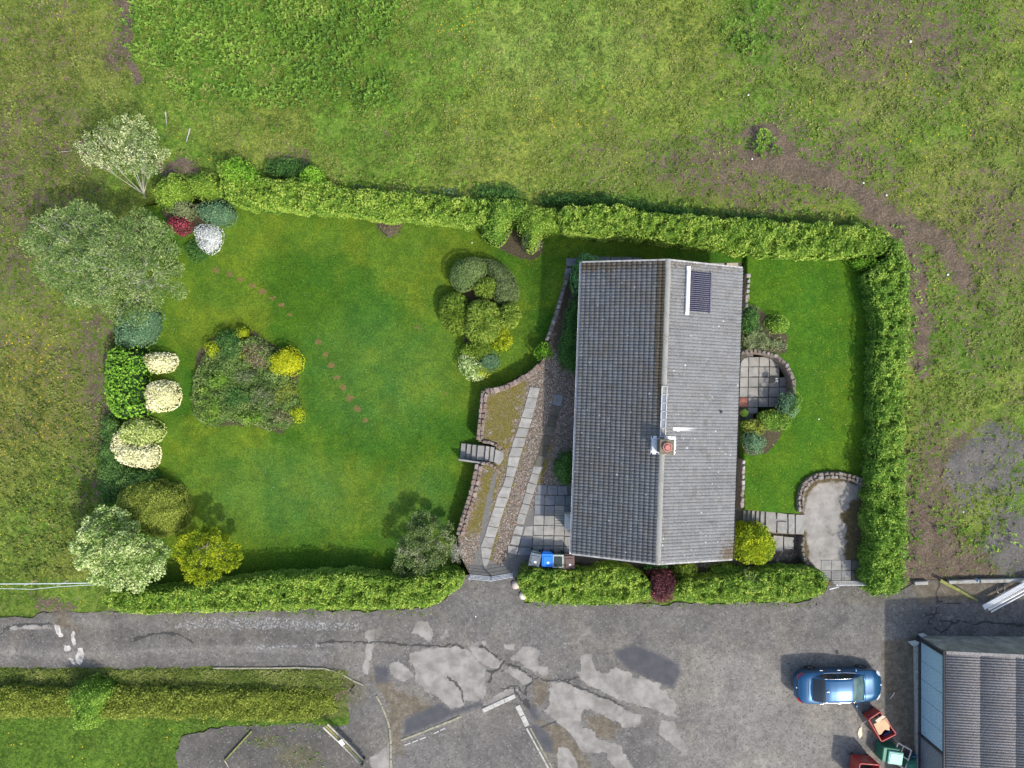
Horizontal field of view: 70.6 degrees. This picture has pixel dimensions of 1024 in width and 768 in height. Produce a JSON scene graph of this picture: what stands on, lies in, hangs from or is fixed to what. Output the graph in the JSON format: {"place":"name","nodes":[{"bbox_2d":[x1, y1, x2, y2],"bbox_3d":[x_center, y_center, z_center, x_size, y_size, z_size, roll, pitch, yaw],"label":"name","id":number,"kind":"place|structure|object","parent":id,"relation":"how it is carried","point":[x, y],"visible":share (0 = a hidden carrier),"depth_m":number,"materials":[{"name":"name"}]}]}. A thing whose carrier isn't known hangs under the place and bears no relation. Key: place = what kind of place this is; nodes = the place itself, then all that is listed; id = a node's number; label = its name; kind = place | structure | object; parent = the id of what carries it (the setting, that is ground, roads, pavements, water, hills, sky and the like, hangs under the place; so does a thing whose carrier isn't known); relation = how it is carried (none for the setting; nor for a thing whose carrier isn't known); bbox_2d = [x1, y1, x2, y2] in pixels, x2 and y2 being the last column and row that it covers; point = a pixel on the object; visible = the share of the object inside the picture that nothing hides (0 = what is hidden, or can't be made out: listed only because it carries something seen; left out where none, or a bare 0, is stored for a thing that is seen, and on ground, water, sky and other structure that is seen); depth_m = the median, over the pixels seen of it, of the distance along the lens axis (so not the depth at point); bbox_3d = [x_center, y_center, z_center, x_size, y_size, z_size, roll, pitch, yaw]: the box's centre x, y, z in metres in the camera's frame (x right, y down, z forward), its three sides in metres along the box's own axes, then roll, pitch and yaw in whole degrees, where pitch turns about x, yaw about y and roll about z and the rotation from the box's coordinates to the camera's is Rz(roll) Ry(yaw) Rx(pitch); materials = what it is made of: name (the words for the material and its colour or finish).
{"place":"outdoors","nodes":[
{"label":"outdoors","id":0,"kind":"place"},
{"bbox_2d":[110,202,746,585],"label":"lawn","id":1,"kind":"structure","parent":0,"point":[359,465],"depth_m":42.95,"materials":[{"name":"plant"}]},
{"bbox_2d":[19,198,187,327],"bbox_3d":[-22.097,-6.966,40.079,9.559,5.741,6.667,24,90,0],"label":"willow tree","id":2,"kind":"object","parent":1,"relation":"on","point":[118,255],"visible":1,"depth_m":39.05,"materials":[{"name":"green plant"}]},
{"bbox_2d":[68,504,172,593],"bbox_3d":[-21.890,9.497,40.530,5.510,4.941,4.720,39,90,0],"label":"silver tree","id":3,"kind":"object","parent":1,"relation":"on","point":[136,570],"visible":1,"depth_m":39.59,"materials":[{"name":"green plant"}]},
{"bbox_2d":[96,413,161,496],"bbox_3d":[-23.277,4.541,42.128,3.429,1.671,5.087,-35,90,0],"label":"shrub","id":4,"kind":"object","parent":1,"relation":"on","point":[115,475],"visible":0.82,"depth_m":41.90,"materials":[{"name":"green plant"}]},
{"bbox_2d":[97,468,161,507],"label":"shrub","id":5,"kind":"object","parent":1,"relation":"on","point":[109,498],"visible":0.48,"depth_m":42.29,"materials":[{"name":"green plant"}]},
{"bbox_2d":[104,345,156,418],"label":"shrub","id":6,"kind":"object","parent":1,"relation":"on","point":[128,381],"visible":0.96,"depth_m":41.21,"materials":[{"name":"green plant"}]},
{"bbox_2d":[110,430,161,470],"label":"shrub","id":7,"kind":"object","parent":1,"relation":"on","point":[142,457],"visible":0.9,"depth_m":41.91,"materials":[{"name":"beige plant"}]},
{"bbox_2d":[111,307,164,349],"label":"shrub","id":8,"kind":"object","parent":1,"relation":"on","point":[142,336],"visible":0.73,"depth_m":41.79,"materials":[{"name":"green plant"}]},
{"bbox_2d":[118,415,167,447],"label":"shrub","id":9,"kind":"object","parent":1,"relation":"on","point":[143,430],"visible":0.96,"depth_m":41.86,"materials":[{"name":"green plant"}]},
{"bbox_2d":[116,478,193,537],"bbox_3d":[-20.898,7.240,41.678,4.090,2.651,3.458,0,90,0],"label":"shrub","id":10,"kind":"object","parent":1,"relation":"on","point":[162,508],"visible":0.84,"depth_m":41.10,"materials":[{"name":"green plant"}]},
{"bbox_2d":[143,352,178,373],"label":"shrub","id":11,"kind":"object","parent":1,"relation":"on","point":[158,361],"visible":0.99,"depth_m":42.16,"materials":[{"name":"beige plant"}]},
{"bbox_2d":[144,379,182,412],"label":"shrub","id":12,"kind":"object","parent":1,"relation":"on","point":[163,394],"visible":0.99,"depth_m":41.94,"materials":[{"name":"beige plant"}]},
{"bbox_2d":[166,216,192,235],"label":"shrub","id":13,"kind":"object","parent":1,"relation":"on","point":[181,226],"visible":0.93,"depth_m":42.33,"materials":[{"name":"red plant"}]},
{"bbox_2d":[169,200,196,220],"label":"shrub","id":14,"kind":"object","parent":1,"relation":"on","point":[182,209],"visible":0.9,"depth_m":42.27,"materials":[{"name":"green plant"}]},
{"bbox_2d":[184,239,209,262],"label":"shrub","id":15,"kind":"object","parent":1,"relation":"on","point":[195,250],"visible":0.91,"depth_m":42.63,"materials":[{"name":"green plant"}]},
{"bbox_2d":[170,525,243,587],"bbox_3d":[-17.340,9.608,41.225,3.749,3.651,3.329,-31,90,0],"label":"golden tree","id":16,"kind":"object","parent":1,"relation":"on","point":[197,541],"visible":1,"depth_m":40.55,"materials":[{"name":"yellow plant"}]},
{"bbox_2d":[194,386,222,425],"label":"shrub","id":17,"kind":"object","parent":1,"relation":"on","point":[215,411],"visible":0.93,"depth_m":42.31,"materials":[{"name":"green plant"}]},
{"bbox_2d":[193,224,224,254],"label":"shrub","id":18,"kind":"object","parent":1,"relation":"on","point":[210,239],"visible":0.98,"depth_m":42.30,"materials":[{"name":"plant"}]},
{"bbox_2d":[195,198,237,228],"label":"shrub","id":19,"kind":"object","parent":1,"relation":"on","point":[218,213],"visible":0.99,"depth_m":42.10,"materials":[{"name":"green plant"}]},
{"bbox_2d":[206,368,230,391],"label":"shrub","id":20,"kind":"object","parent":1,"relation":"on","point":[219,379],"visible":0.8,"depth_m":42.12,"materials":[{"name":"green plant"}]},
{"bbox_2d":[215,329,245,360],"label":"shrub","id":21,"kind":"object","parent":1,"relation":"on","point":[231,339],"visible":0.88,"depth_m":42.11,"materials":[{"name":"green plant"}]},
{"bbox_2d":[222,384,251,410],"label":"shrub","id":22,"kind":"object","parent":1,"relation":"on","point":[236,395],"visible":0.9,"depth_m":42.27,"materials":[{"name":"green plant"}]},
{"bbox_2d":[190,336,301,431],"bbox_3d":[-15.752,0.006,42.530,6.616,1.491,5.720,0,90,0],"label":"flower bed","id":23,"kind":"object","parent":1,"relation":"on","point":[267,379],"visible":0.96,"depth_m":42.34,"materials":[{"name":"green plant"}]},
{"bbox_2d":[242,342,270,369],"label":"shrub","id":24,"kind":"object","parent":1,"relation":"on","point":[258,360],"visible":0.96,"depth_m":42.15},
{"bbox_2d":[249,384,278,407],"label":"shrub","id":25,"kind":"object","parent":1,"relation":"on","point":[266,395],"visible":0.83,"depth_m":42.26,"materials":[{"name":"green plant"}]},
{"bbox_2d":[101,563,465,614],"bbox_3d":[-13.067,11.902,41.819,20.792,2.224,2.318,-1,90,0],"label":"hedge","id":26,"kind":"object","parent":1,"relation":"on","point":[324,588],"visible":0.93,"depth_m":41.17,"materials":[{"name":"green plant"}]},
{"bbox_2d":[273,377,298,402],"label":"shrub","id":27,"kind":"object","parent":1,"relation":"on","point":[290,389],"visible":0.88,"depth_m":42.24,"materials":[{"name":"green plant"}]},
{"bbox_2d":[268,345,305,376],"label":"shrub","id":28,"kind":"object","parent":1,"relation":"on","point":[287,361],"visible":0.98,"depth_m":41.91,"materials":[{"name":"yellow plant"}]},
{"bbox_2d":[216,160,491,231],"bbox_3d":[-9.079,-10.443,41.797,15.949,2.379,2.519,8,90,0],"label":"hedge","id":29,"kind":"object","parent":1,"relation":"on","point":[301,198],"visible":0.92,"depth_m":41.12,"materials":[{"name":"green plant"}]},
{"bbox_2d":[375,220,402,237],"bbox_3d":[-7.257,-9.358,42.625,1.774,0.750,1.544,0,90,0],"label":"soil patch","id":30,"kind":"object","parent":1,"relation":"on","point":[388,230],"visible":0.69,"depth_m":42.64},
{"bbox_2d":[391,510,455,577],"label":"flowering shrub","id":31,"kind":"object","parent":1,"relation":"on","point":[421,529],"visible":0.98,"depth_m":41.06,"materials":[{"name":"green plant"}]},
{"bbox_2d":[437,291,468,335],"bbox_3d":[-3.411,-4.160,42.239,1.988,1.532,2.718,0,90,0],"label":"conifer","id":32,"kind":"object","parent":1,"relation":"on","point":[454,308],"visible":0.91,"depth_m":41.92,"materials":[{"name":"plant"}]},
{"bbox_2d":[449,256,486,292],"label":"clipped bush","id":33,"kind":"object","parent":1,"relation":"on","point":[467,272],"visible":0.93,"depth_m":41.71,"materials":[{"name":"green plant"}]},
{"bbox_2d":[458,354,486,380],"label":"shrub","id":34,"kind":"object","parent":1,"relation":"on","point":[470,366],"visible":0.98,"depth_m":42.24,"materials":[{"name":"green plant"}]},
{"bbox_2d":[459,341,489,358],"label":"conifer","id":35,"kind":"object","parent":1,"relation":"on","point":[473,349],"visible":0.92,"depth_m":42.18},
{"bbox_2d":[463,299,505,344],"bbox_3d":[-1.639,-3.631,42.039,2.596,1.939,2.810,0,90,0],"label":"conifer","id":36,"kind":"object","parent":1,"relation":"on","point":[483,322],"visible":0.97,"depth_m":41.59,"materials":[{"name":"plant"}]},
{"bbox_2d":[472,277,498,299],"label":"conifer","id":37,"kind":"object","parent":1,"relation":"on","point":[485,288],"visible":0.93,"depth_m":41.96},
{"bbox_2d":[477,351,501,374],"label":"shrub","id":38,"kind":"object","parent":1,"relation":"on","point":[489,361],"visible":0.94,"depth_m":42.81,"materials":[{"name":"green plant"}]},
{"bbox_2d":[482,258,519,304],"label":"clipped bush","id":39,"kind":"object","parent":1,"relation":"on","point":[506,290],"visible":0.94,"depth_m":41.98,"materials":[{"name":"green plant"}]},
{"bbox_2d":[492,327,513,351],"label":"conifer","id":40,"kind":"object","parent":1,"relation":"on","point":[503,339],"visible":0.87,"depth_m":42.26,"materials":[{"name":"yellow plant"}]},
{"bbox_2d":[498,301,521,329],"bbox_3d":[-0.132,-4.034,42.237,1.486,1.548,1.717,0,90,0],"label":"conifer","id":41,"kind":"object","parent":1,"relation":"on","point":[510,314],"visible":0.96,"depth_m":41.90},
{"bbox_2d":[517,205,560,254],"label":"shrub","id":42,"kind":"object","parent":1,"relation":"on","point":[534,224],"visible":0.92,"depth_m":40.92,"materials":[{"name":"green plant"}]},
{"bbox_2d":[0,0,1023,767],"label":"field","id":43,"kind":"structure","parent":0,"point":[120,742],"depth_m":41.83,"materials":[{"name":"plant"}]},
{"bbox_2d":[0,0,162,580],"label":"grass","id":44,"kind":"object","parent":43,"relation":"on","point":[52,158],"visible":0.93,"depth_m":42.73,"materials":[{"name":"green plant"}]},
{"bbox_2d":[65,672,118,729],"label":"shrub","id":45,"kind":"object","parent":43,"relation":"on","point":[87,697],"visible":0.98,"depth_m":41.21,"materials":[{"name":"green plant"}]},
{"bbox_2d":[72,113,171,197],"bbox_3d":[-21.757,-12.832,40.886,4.907,4.128,4.115,-33,90,0],"label":"blossom tree","id":46,"kind":"object","parent":43,"relation":"on","point":[128,155],"visible":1,"depth_m":40.00,"materials":[{"name":"beige plant"}]},
{"bbox_2d":[0,683,337,723],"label":"hedge","id":47,"kind":"object","parent":43,"relation":"on","point":[37,701],"visible":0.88,"depth_m":41.97,"materials":[{"name":"green plant"}]},
{"bbox_2d":[0,668,347,693],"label":"verge grass","id":48,"kind":"structure","parent":43,"relation":"on","point":[301,674],"depth_m":42.44,"materials":[{"name":"plant"}]},
{"bbox_2d":[153,172,194,212],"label":"shrub","id":49,"kind":"object","parent":43,"relation":"on","point":[171,190],"visible":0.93,"depth_m":41.44,"materials":[{"name":"green plant"}]},
{"bbox_2d":[186,172,225,203],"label":"shrub","id":50,"kind":"object","parent":43,"relation":"on","point":[205,185],"visible":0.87,"depth_m":41.68,"materials":[{"name":"green plant"}]},
{"bbox_2d":[221,156,263,184],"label":"shrub","id":51,"kind":"object","parent":43,"relation":"on","point":[241,166],"visible":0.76,"depth_m":40.90,"materials":[{"name":"green plant"}]},
{"bbox_2d":[263,156,308,181],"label":"shrub","id":52,"kind":"object","parent":43,"relation":"on","point":[286,169],"visible":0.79,"depth_m":42.01,"materials":[{"name":"green plant"}]},
{"bbox_2d":[213,666,363,685],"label":"kerb","id":53,"kind":"structure","parent":43,"relation":"on","point":[328,669],"depth_m":42.30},
{"bbox_2d":[299,165,327,186],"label":"shrub","id":54,"kind":"object","parent":43,"relation":"on","point":[312,174],"visible":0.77,"depth_m":41.22,"materials":[{"name":"green plant"}]},
{"bbox_2d":[0,588,817,767],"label":"lane edge weeds","id":55,"kind":"object","parent":43,"relation":"on","point":[346,690],"visible":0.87,"depth_m":42.34,"materials":[{"name":"green plant"}]},
{"bbox_2d":[115,0,782,158],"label":"nettles and docks","id":56,"kind":"object","parent":43,"relation":"on","point":[316,65],"visible":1,"depth_m":42.06,"materials":[{"name":"green plant"}]},
{"bbox_2d":[468,182,526,202],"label":"shrub","id":57,"kind":"object","parent":43,"relation":"on","point":[492,191],"visible":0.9,"depth_m":41.76,"materials":[{"name":"green plant"}]},
{"bbox_2d":[481,195,514,247],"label":"shrub","id":58,"kind":"object","parent":43,"relation":"on","point":[500,221],"visible":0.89,"depth_m":41.12,"materials":[{"name":"green plant"}]},
{"bbox_2d":[505,198,532,226],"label":"shrub","id":59,"kind":"object","parent":43,"relation":"on","point":[518,208],"visible":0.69,"depth_m":41.18,"materials":[{"name":"green plant"}]},
{"bbox_2d":[215,75,1022,571],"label":"hedge foot weeds","id":60,"kind":"object","parent":43,"relation":"on","point":[905,403],"visible":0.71,"depth_m":41.20,"materials":[{"name":"green plant"}]},
{"bbox_2d":[536,191,868,227],"bbox_3d":[11.191,-9.890,41.546,19.693,1.012,1.408,5,90,0],"label":"nettle bed","id":61,"kind":"object","parent":43,"relation":"on","point":[560,202],"visible":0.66,"depth_m":41.45,"materials":[{"name":"green plant"}]},
{"bbox_2d":[557,203,893,261],"bbox_3d":[11.881,-8.409,40.946,18.792,2.654,2.493,4,90,0],"label":"hedge","id":62,"kind":"object","parent":43,"relation":"on","point":[759,237],"visible":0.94,"depth_m":40.12,"materials":[{"name":"green plant"}]},
{"bbox_2d":[671,562,827,604],"bbox_3d":[13.293,11.317,40.898,8.776,2.032,2.120,0,90,0],"label":"hedge","id":63,"kind":"object","parent":43,"relation":"on","point":[774,582],"visible":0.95,"depth_m":40.36,"materials":[{"name":"green plant"}]},
{"bbox_2d":[855,238,910,596],"bbox_3d":[20.767,1.841,40.428,2.468,2.392,19.892,0,90,0],"label":"hedge","id":64,"kind":"object","parent":43,"relation":"on","point":[881,549],"visible":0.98,"depth_m":39.82,"materials":[{"name":"green plant"}]},
{"bbox_2d":[913,646,917,767],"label":"kerb","id":65,"kind":"structure","parent":43,"relation":"on","point":[915,662],"depth_m":41.18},
{"bbox_2d":[916,636,1023,767],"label":"barn","id":66,"kind":"structure","parent":43,"relation":"on","point":[970,701],"depth_m":38.40,"materials":[{"name":"metal"}]},
{"bbox_2d":[0,575,1023,767],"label":"road","id":67,"kind":"structure","parent":0,"point":[674,685],"depth_m":41.90,"materials":[{"name":"asphalt"}]},
{"bbox_2d":[793,664,881,707],"bbox_3d":[18.434,17.016,40.673,4.970,1.485,2.200,-1,90,0],"label":"car","id":68,"kind":"object","parent":67,"relation":"on","point":[857,683],"visible":1,"depth_m":40.36,"materials":[{"name":"blue paint"}]},
{"bbox_2d":[849,753,879,767],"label":"cart","id":69,"kind":"object","parent":67,"relation":"on","point":[862,761],"visible":1,"depth_m":40.68,"materials":[{"name":"red paint"}]},
{"bbox_2d":[862,706,896,741],"bbox_3d":[20.718,19.159,40.879,0.975,0.950,1.578,-30,90,0],"label":"cart","id":70,"kind":"object","parent":67,"relation":"on","point":[872,715],"visible":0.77,"depth_m":40.66,"materials":[{"name":"red paint"}]},
{"bbox_2d":[875,740,902,764],"bbox_3d":[21.323,20.848,40.851,1.085,1.005,0.830,8,90,0],"label":"storage box","id":71,"kind":"object","parent":67,"relation":"on","point":[889,752],"visible":1,"depth_m":40.51,"materials":[{"name":"green paint"}]},
{"bbox_2d":[991,593,1023,612],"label":"metal sheet","id":72,"kind":"object","parent":67,"relation":"on","point":[1011,600],"visible":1,"depth_m":40.83,"materials":[{"name":"white metal"}]},
{"bbox_2d":[988,589,1023,609],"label":"metal sheet","id":73,"kind":"object","parent":72,"relation":"on","point":[1005,600],"visible":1,"depth_m":40.75,"materials":[{"name":"white metal"}]},
{"bbox_2d":[982,582,1023,609],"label":"metal sheet","id":74,"kind":"object","parent":73,"relation":"on","point":[1013,590],"visible":1,"depth_m":40.66,"materials":[{"name":"white metal"}]},
{"bbox_2d":[458,256,805,590],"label":"patio","id":75,"kind":"structure","parent":0,"point":[522,503],"depth_m":41.99,"materials":[{"name":"stone"}]},
{"bbox_2d":[456,463,482,535],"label":"stone wall","id":76,"kind":"structure","parent":75,"relation":"on","point":[471,497],"depth_m":41.88,"materials":[{"name":"beige stone"}]},
{"bbox_2d":[458,443,502,464],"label":"garden steps","id":77,"kind":"structure","parent":75,"relation":"on","point":[481,453],"depth_m":42.30,"materials":[{"name":"stone"}]},
{"bbox_2d":[476,392,487,439],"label":"stone wall","id":78,"kind":"structure","parent":75,"relation":"on","point":[482,415],"depth_m":41.88,"materials":[{"name":"beige stone"}]},
{"bbox_2d":[485,363,541,393],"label":"stone wall","id":79,"kind":"structure","parent":75,"relation":"on","point":[529,374],"depth_m":41.87,"materials":[{"name":"beige stone"}]},
{"bbox_2d":[545,273,569,341],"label":"stone wall","id":80,"kind":"structure","parent":75,"relation":"on","point":[555,315],"depth_m":41.74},
{"bbox_2d":[552,450,572,486],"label":"shrub","id":81,"kind":"object","parent":75,"relation":"on","point":[563,466],"visible":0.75,"depth_m":40.88,"materials":[{"name":"green plant"}]},
{"bbox_2d":[557,291,578,375],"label":"hedge","id":82,"kind":"object","parent":75,"relation":"on","point":[567,345],"visible":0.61,"depth_m":41.17,"materials":[{"name":"green plant"}]},
{"bbox_2d":[517,559,651,606],"bbox_3d":[4.091,11.293,41.051,7.666,2.053,2.367,0,90,0],"label":"hedge","id":83,"kind":"object","parent":75,"relation":"on","point":[605,582],"visible":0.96,"depth_m":40.48,"materials":[{"name":"green plant"}]},
{"bbox_2d":[569,252,601,294],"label":"shrub","id":84,"kind":"object","parent":75,"relation":"on","point":[574,278],"visible":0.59,"depth_m":40.28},
{"bbox_2d":[569,259,743,564],"bbox_3d":[7.902,1.481,39.365,8.984,5.470,16.040,2,90,0],"label":"bungalow","id":85,"kind":"object","parent":75,"relation":"on","point":[656,429],"visible":1,"depth_m":38.53,"materials":[{"name":"tile"}]},
{"bbox_2d":[684,266,711,314],"bbox_3d":[9.900,-4.902,38.283,1.558,0.702,2.580,2,90,0],"label":"solar collector","id":86,"kind":"object","parent":85,"relation":"on","point":[692,286],"visible":1,"depth_m":38.28,"materials":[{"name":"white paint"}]},
{"bbox_2d":[645,567,676,602],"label":"shrub","id":87,"kind":"object","parent":75,"relation":"on","point":[663,581],"visible":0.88,"depth_m":40.36,"materials":[{"name":"purple plant"}]},
{"bbox_2d":[672,563,698,580],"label":"shrub","id":88,"kind":"object","parent":75,"relation":"on","point":[686,569],"visible":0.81,"depth_m":41.09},
{"bbox_2d":[706,561,752,577],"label":"shrub","id":89,"kind":"object","parent":75,"relation":"on","point":[728,567],"visible":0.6,"depth_m":41.30,"materials":[{"name":"green plant"}]},
{"bbox_2d":[736,458,744,507],"bbox_3d":[13.140,5.689,41.494,0.230,1.013,2.769,2,90,0],"label":"stone edging","id":90,"kind":"object","parent":75,"relation":"on","point":[740,489],"visible":0.98,"depth_m":41.24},
{"bbox_2d":[742,510,764,526],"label":"garden steps","id":91,"kind":"structure","parent":75,"relation":"on","point":[751,515],"depth_m":41.60,"materials":[{"name":"stone"}]},
{"bbox_2d":[734,520,776,564],"bbox_3d":[13.679,9.043,40.895,2.653,2.111,2.528,0,90,0],"label":"conifer","id":92,"kind":"object","parent":75,"relation":"on","point":[754,543],"visible":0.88,"depth_m":40.40,"materials":[{"name":"yellow plant"}]},
{"bbox_2d":[741,349,795,396],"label":"stone wall","id":93,"kind":"structure","parent":75,"relation":"on","point":[785,369],"depth_m":41.10,"materials":[{"name":"stone"}]},
{"bbox_2d":[739,253,879,512],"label":"lawn","id":94,"kind":"structure","parent":0,"point":[818,305],"depth_m":41.15,"materials":[{"name":"plant"}]},
{"bbox_2d":[742,305,760,335],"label":"shrub","id":95,"kind":"object","parent":94,"relation":"on","point":[749,318],"visible":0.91,"depth_m":40.75,"materials":[{"name":"green plant"}]},
{"bbox_2d":[740,430,766,454],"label":"shrub","id":96,"kind":"object","parent":94,"relation":"on","point":[752,442],"visible":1,"depth_m":40.68,"materials":[{"name":"green plant"}]},
{"bbox_2d":[740,419,766,435],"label":"shrub","id":97,"kind":"object","parent":94,"relation":"on","point":[755,426],"visible":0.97,"depth_m":40.85,"materials":[{"name":"green plant"}]},
{"bbox_2d":[742,327,787,351],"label":"shrub","id":98,"kind":"object","parent":94,"relation":"on","point":[758,338],"visible":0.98,"depth_m":41.02,"materials":[{"name":"green plant"}]},
{"bbox_2d":[756,409,791,431],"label":"shrub","id":99,"kind":"object","parent":94,"relation":"on","point":[771,419],"visible":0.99,"depth_m":40.62,"materials":[{"name":"green plant"}]},
{"bbox_2d":[764,314,789,334],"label":"clipped bush","id":100,"kind":"object","parent":94,"relation":"on","point":[778,324],"visible":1,"depth_m":40.65,"materials":[{"name":"green plant"}]},
{"bbox_2d":[775,392,798,419],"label":"shrub","id":101,"kind":"object","parent":94,"relation":"on","point":[786,401],"visible":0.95,"depth_m":40.66,"materials":[{"name":"green plant"}]},
{"bbox_2d":[796,471,865,511],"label":"stone wall","id":102,"kind":"structure","parent":94,"relation":"on","point":[806,483],"depth_m":40.88,"materials":[{"name":"stone"}]},
{"bbox_2d":[844,256,877,271],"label":"shrub","id":103,"kind":"object","parent":94,"relation":"on","point":[860,263],"visible":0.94,"depth_m":40.55,"materials":[{"name":"green plant"}]},
{"bbox_2d":[764,478,861,584],"bbox_3d":[17.642,8.417,41.747,6.262,0.881,6.200,0,90,0],"label":"parking apron","id":104,"kind":"object","parent":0,"point":[825,524],"visible":0.69,"depth_m":41.38,"materials":[{"name":"concrete"}]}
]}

